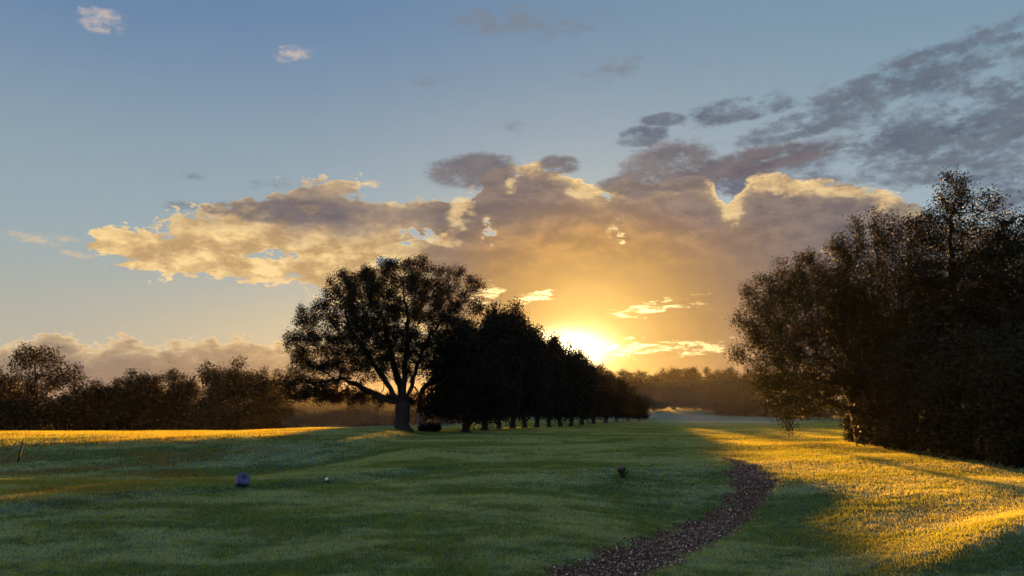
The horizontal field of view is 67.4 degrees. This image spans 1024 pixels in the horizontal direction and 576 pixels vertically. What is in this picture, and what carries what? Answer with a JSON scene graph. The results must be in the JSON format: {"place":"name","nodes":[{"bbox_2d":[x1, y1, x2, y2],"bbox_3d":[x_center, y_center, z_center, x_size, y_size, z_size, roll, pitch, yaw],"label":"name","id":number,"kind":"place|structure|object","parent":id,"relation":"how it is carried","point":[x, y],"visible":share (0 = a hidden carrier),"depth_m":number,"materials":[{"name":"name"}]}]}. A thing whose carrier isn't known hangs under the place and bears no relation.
{"place":"outdoors","nodes":[
{"label":"outdoors","id":0,"kind":"place"},
{"bbox_2d":[0,402,1023,575],"bbox_3d":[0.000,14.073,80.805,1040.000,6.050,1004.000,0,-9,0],"label":"ground","id":1,"kind":"structure","parent":0,"point":[674,414],"depth_m":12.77,"materials":[{"name":"green plant"}]},
{"bbox_2d":[0,361,24,430],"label":"woodland tree","id":2,"kind":"object","parent":1,"relation":"on","point":[6,392],"visible":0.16,"depth_m":97.97,"materials":[{"name":"green plant"}]},
{"bbox_2d":[17,442,23,462],"bbox_3d":[-17.806,6.034,27.791,0.234,0.872,0.099,0,-9,0],"label":"rope post","id":3,"kind":"object","parent":1,"relation":"on","point":[20,451],"visible":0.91,"depth_m":27.78,"materials":[{"name":"brown wood"}]},
{"bbox_2d":[0,378,63,430],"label":"woodland tree","id":4,"kind":"object","parent":1,"relation":"on","point":[27,426],"visible":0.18,"depth_m":99.96,"materials":[{"name":"green plant"}]},
{"bbox_2d":[0,341,103,430],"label":"woodland oak","id":5,"kind":"object","parent":1,"relation":"on","point":[18,409],"visible":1,"depth_m":90.78,"materials":[{"name":"green plant"}]},
{"bbox_2d":[37,387,94,430],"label":"woodland tree","id":6,"kind":"object","parent":1,"relation":"on","point":[68,427],"visible":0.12,"depth_m":100.72,"materials":[{"name":"green plant"}]},
{"bbox_2d":[66,377,141,430],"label":"woodland tree","id":7,"kind":"object","parent":1,"relation":"on","point":[86,422],"visible":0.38,"depth_m":94.38,"materials":[{"name":"green plant"}]},
{"bbox_2d":[83,362,189,430],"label":"woodland tree","id":8,"kind":"object","parent":1,"relation":"on","point":[133,398],"visible":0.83,"depth_m":91.84,"materials":[{"name":"green plant"}]},
{"bbox_2d":[141,370,203,430],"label":"woodland tree","id":9,"kind":"object","parent":1,"relation":"on","point":[188,390],"visible":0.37,"depth_m":94.32,"materials":[{"name":"green plant"}]},
{"bbox_2d":[171,354,271,430],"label":"woodland tree","id":10,"kind":"object","parent":1,"relation":"on","point":[230,391],"visible":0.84,"depth_m":90.93,"materials":[{"name":"green plant"}]},
{"bbox_2d":[235,473,249,486],"bbox_3d":[-5.449,3.929,15.508,0.277,0.402,0.299,6,-11,-36],"label":"tee marker","id":11,"kind":"object","parent":1,"relation":"on","point":[242,479],"visible":0.95,"depth_m":15.43,"materials":[{"name":"blue plastic"}]},
{"bbox_2d":[241,366,297,429],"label":"woodland tree","id":12,"kind":"object","parent":1,"relation":"on","point":[270,406],"visible":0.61,"depth_m":94.03,"materials":[{"name":"green plant"}]},
{"bbox_2d":[274,390,305,427],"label":"woodland tree","id":13,"kind":"object","parent":1,"relation":"on","point":[291,422],"visible":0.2,"depth_m":146.97,"materials":[{"name":"green plant"}]},
{"bbox_2d":[294,390,334,426],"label":"woodland tree","id":14,"kind":"object","parent":1,"relation":"on","point":[309,408],"visible":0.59,"depth_m":153.81,"materials":[{"name":"green plant"}]},
{"bbox_2d":[321,398,347,424],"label":"woodland tree","id":15,"kind":"object","parent":1,"relation":"on","point":[335,416],"visible":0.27,"depth_m":158.63,"materials":[{"name":"green plant"}]},
{"bbox_2d":[337,388,394,425],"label":"woodland tree","id":16,"kind":"object","parent":1,"relation":"on","point":[364,416],"visible":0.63,"depth_m":155.47,"materials":[{"name":"green plant"}]},
{"bbox_2d":[269,252,487,431],"bbox_3d":[-7.543,3.281,45.230,12.558,10.685,10.706,0,-9,0],"label":"spreading tree","id":17,"kind":"object","parent":1,"relation":"on","point":[373,327],"visible":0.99,"depth_m":43.10,"materials":[{"name":"green plant"}]},
{"bbox_2d":[374,390,397,423],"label":"woodland tree","id":18,"kind":"object","parent":1,"relation":"on","point":[391,407],"visible":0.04,"depth_m":165.50,"materials":[{"name":"green plant"}]},
{"bbox_2d":[391,387,450,424],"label":"woodland tree","id":19,"kind":"object","parent":1,"relation":"on","point":[413,419],"visible":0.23,"depth_m":159.95,"materials":[{"name":"green plant"}]},
{"bbox_2d":[415,421,442,431],"bbox_3d":[-4.904,8.447,46.278,1.616,0.913,1.420,7,-11,-40],"label":"shrub","id":20,"kind":"object","parent":1,"relation":"on","point":[430,427],"visible":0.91,"depth_m":46.00,"materials":[{"name":"green plant"}]},
{"bbox_2d":[435,396,462,423],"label":"woodland tree","id":21,"kind":"object","parent":1,"relation":"on","point":[455,420],"visible":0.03,"depth_m":165.67,"materials":[{"name":"green plant"}]},
{"bbox_2d":[416,298,485,430],"bbox_3d":[-3.586,4.652,47.259,3.444,8.708,3.222,7,-11,-40],"label":"slim tree","id":22,"kind":"object","parent":1,"relation":"on","point":[420,418],"visible":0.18,"depth_m":47.05,"materials":[{"name":"green plant"}]},
{"bbox_2d":[415,325,527,432],"bbox_3d":[-2.603,5.450,44.900,6.425,6.437,6.036,-6,-11,37],"label":"tree","id":23,"kind":"object","parent":1,"relation":"on","point":[469,388],"visible":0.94,"depth_m":43.68,"materials":[{"name":"green plant"}]},
{"bbox_2d":[450,312,538,430],"bbox_3d":[-1.705,5.659,50.818,6.781,8.021,5.644,-2,-9,11],"label":"tree","id":24,"kind":"object","parent":1,"relation":"on","point":[510,328],"visible":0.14,"depth_m":50.46,"materials":[{"name":"green plant"}]},
{"bbox_2d":[478,296,537,428],"bbox_3d":[-0.694,5.409,55.691,4.584,10.347,4.541,-5,-10,28],"label":"tree","id":25,"kind":"object","parent":1,"relation":"on","point":[507,314],"visible":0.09,"depth_m":55.83,"materials":[{"name":"green plant"}]},
{"bbox_2d":[490,302,552,428],"bbox_3d":[0.082,6.275,60.727,6.158,10.263,5.696,3,-9,-21],"label":"tree","id":26,"kind":"object","parent":1,"relation":"on","point":[535,388],"visible":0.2,"depth_m":59.73,"materials":[{"name":"green plant"}]},
{"bbox_2d":[503,321,555,427],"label":"tree","id":27,"kind":"object","parent":1,"relation":"on","point":[545,408],"visible":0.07,"depth_m":64.94,"materials":[{"name":"green plant"}]},
{"bbox_2d":[520,328,569,426],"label":"tree","id":28,"kind":"object","parent":1,"relation":"on","point":[556,366],"visible":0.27,"depth_m":70.75,"materials":[{"name":"green plant"}]},
{"bbox_2d":[533,332,576,426],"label":"tree","id":29,"kind":"object","parent":1,"relation":"on","point":[565,385],"visible":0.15,"depth_m":76.63,"materials":[{"name":"green plant"}]},
{"bbox_2d":[544,342,591,426],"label":"tree","id":30,"kind":"object","parent":1,"relation":"on","point":[577,371],"visible":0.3,"depth_m":83.33,"materials":[{"name":"green plant"}]},
{"bbox_2d":[561,346,599,425],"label":"tree","id":31,"kind":"object","parent":1,"relation":"on","point":[589,396],"visible":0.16,"depth_m":90.08,"materials":[{"name":"green plant"}]},
{"bbox_2d":[563,354,609,424],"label":"tree","id":32,"kind":"object","parent":1,"relation":"on","point":[600,399],"visible":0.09,"depth_m":98.24,"materials":[{"name":"green plant"}]},
{"bbox_2d":[578,362,617,423],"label":"tree","id":33,"kind":"object","parent":1,"relation":"on","point":[607,379],"visible":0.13,"depth_m":105.56,"materials":[{"name":"green plant"}]},
{"bbox_2d":[595,370,631,422],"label":"tree","id":34,"kind":"object","parent":1,"relation":"on","point":[619,391],"visible":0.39,"depth_m":113.36,"materials":[{"name":"green plant"}]},
{"bbox_2d":[617,466,628,477],"bbox_3d":[2.447,4.121,17.067,0.233,0.312,0.208,-6,-11,37],"label":"cup marker","id":35,"kind":"object","parent":1,"relation":"on","point":[621,470],"visible":0.92,"depth_m":17.02,"materials":[{"name":"black paint"}]},
{"bbox_2d":[609,379,637,421],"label":"tree","id":36,"kind":"object","parent":1,"relation":"on","point":[630,412],"visible":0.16,"depth_m":121.54,"materials":[{"name":"green plant"}]},
{"bbox_2d":[615,369,653,405],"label":"woodland tree","id":37,"kind":"object","parent":1,"relation":"on","point":[642,392],"visible":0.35,"depth_m":196.38,"materials":[{"name":"green plant"}]},
{"bbox_2d":[620,387,649,421],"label":"tree","id":38,"kind":"object","parent":1,"relation":"on","point":[640,403],"visible":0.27,"depth_m":128.27,"materials":[{"name":"green plant"}]},
{"bbox_2d":[633,399,651,420],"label":"tree","id":39,"kind":"object","parent":1,"relation":"on","point":[646,416],"visible":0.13,"depth_m":134.63,"materials":[{"name":"green plant"}]},
{"bbox_2d":[637,371,675,409],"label":"woodland tree","id":40,"kind":"object","parent":1,"relation":"on","point":[656,386],"visible":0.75,"depth_m":200.06,"materials":[{"name":"green plant"}]},
{"bbox_2d":[656,366,692,408],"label":"woodland tree","id":41,"kind":"object","parent":1,"relation":"on","point":[673,381],"visible":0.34,"depth_m":204.39,"materials":[{"name":"green plant"}]},
{"bbox_2d":[673,365,718,409],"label":"woodland tree","id":42,"kind":"object","parent":1,"relation":"on","point":[695,384],"visible":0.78,"depth_m":199.43,"materials":[{"name":"green plant"}]},
{"bbox_2d":[697,369,722,410],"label":"woodland tree","id":43,"kind":"object","parent":1,"relation":"on","point":[704,403],"visible":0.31,"depth_m":193.09,"materials":[{"name":"green plant"}]},
{"bbox_2d":[702,366,752,415],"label":"woodland tree","id":44,"kind":"object","parent":1,"relation":"on","point":[722,396],"visible":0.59,"depth_m":172.81,"materials":[{"name":"green plant"}]},
{"bbox_2d":[728,366,770,416],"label":"woodland tree","id":45,"kind":"object","parent":1,"relation":"on","point":[746,405],"visible":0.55,"depth_m":166.00,"materials":[{"name":"green plant"}]},
{"bbox_2d":[748,369,815,417],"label":"woodland tree","id":46,"kind":"object","parent":1,"relation":"on","point":[757,400],"visible":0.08,"depth_m":161.88,"materials":[{"name":"green plant"}]},
{"bbox_2d":[723,229,891,443],"bbox_3d":[12.206,2.066,31.015,7.276,9.020,4.542,0,-9,0],"label":"golden birch","id":47,"kind":"object","parent":1,"relation":"on","point":[812,331],"visible":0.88,"depth_m":30.39,"materials":[{"name":"green plant"}]},
{"bbox_2d":[800,372,838,417],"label":"woodland tree","id":48,"kind":"object","parent":1,"relation":"on","point":[825,415],"visible":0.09,"depth_m":162.48,"materials":[{"name":"green plant"}]},
{"bbox_2d":[829,388,847,417],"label":"woodland tree","id":49,"kind":"object","parent":1,"relation":"on","point":[839,413],"visible":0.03,"depth_m":161.29,"materials":[{"name":"green plant"}]},
{"bbox_2d":[837,412,871,441],"bbox_3d":[14.636,5.692,32.023,2.074,1.951,1.709,0,-9,0],"label":"thicket shrub","id":50,"kind":"object","parent":1,"relation":"on","point":[846,428],"visible":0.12,"depth_m":32.02,"materials":[{"name":"green plant"}]},
{"bbox_2d":[844,344,931,448],"bbox_3d":[14.495,4.151,28.745,3.930,4.488,4.769,-2,-9,15],"label":"thicket shrub","id":51,"kind":"object","parent":1,"relation":"on","point":[864,410],"visible":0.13,"depth_m":28.49,"materials":[{"name":"green plant"}]},
{"bbox_2d":[822,204,962,444],"bbox_3d":[15.014,1.458,30.510,5.629,9.964,4.437,0,-9,0],"label":"bushy tree","id":52,"kind":"object","parent":1,"relation":"on","point":[889,282],"visible":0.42,"depth_m":30.27,"materials":[{"name":"green plant"}]},
{"bbox_2d":[855,324,990,452],"bbox_3d":[14.502,3.652,26.240,5.184,4.878,4.272,-5,-10,31],"label":"thicket shrub","id":53,"kind":"object","parent":1,"relation":"on","point":[891,378],"visible":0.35,"depth_m":26.22,"materials":[{"name":"green plant"}]},
{"bbox_2d":[896,164,1023,349],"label":"spired tree","id":54,"kind":"object","parent":1,"relation":"on","point":[949,263],"visible":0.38,"depth_m":29.31,"materials":[{"name":"green plant"}]},
{"bbox_2d":[946,191,1023,355],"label":"edge tree","id":55,"kind":"object","parent":1,"relation":"on","point":[1002,281],"visible":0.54,"depth_m":27.20,"materials":[{"name":"green plant"}]},
{"bbox_2d":[0,0,1023,401],"label":"sky","id":56,"kind":"structure","parent":0,"point":[177,177],"materials":[{"name":"blue"}]},
{"bbox_2d":[536,457,781,575],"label":"path","id":57,"kind":"structure","parent":0,"point":[609,554],"depth_m":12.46,"materials":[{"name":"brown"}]}
]}

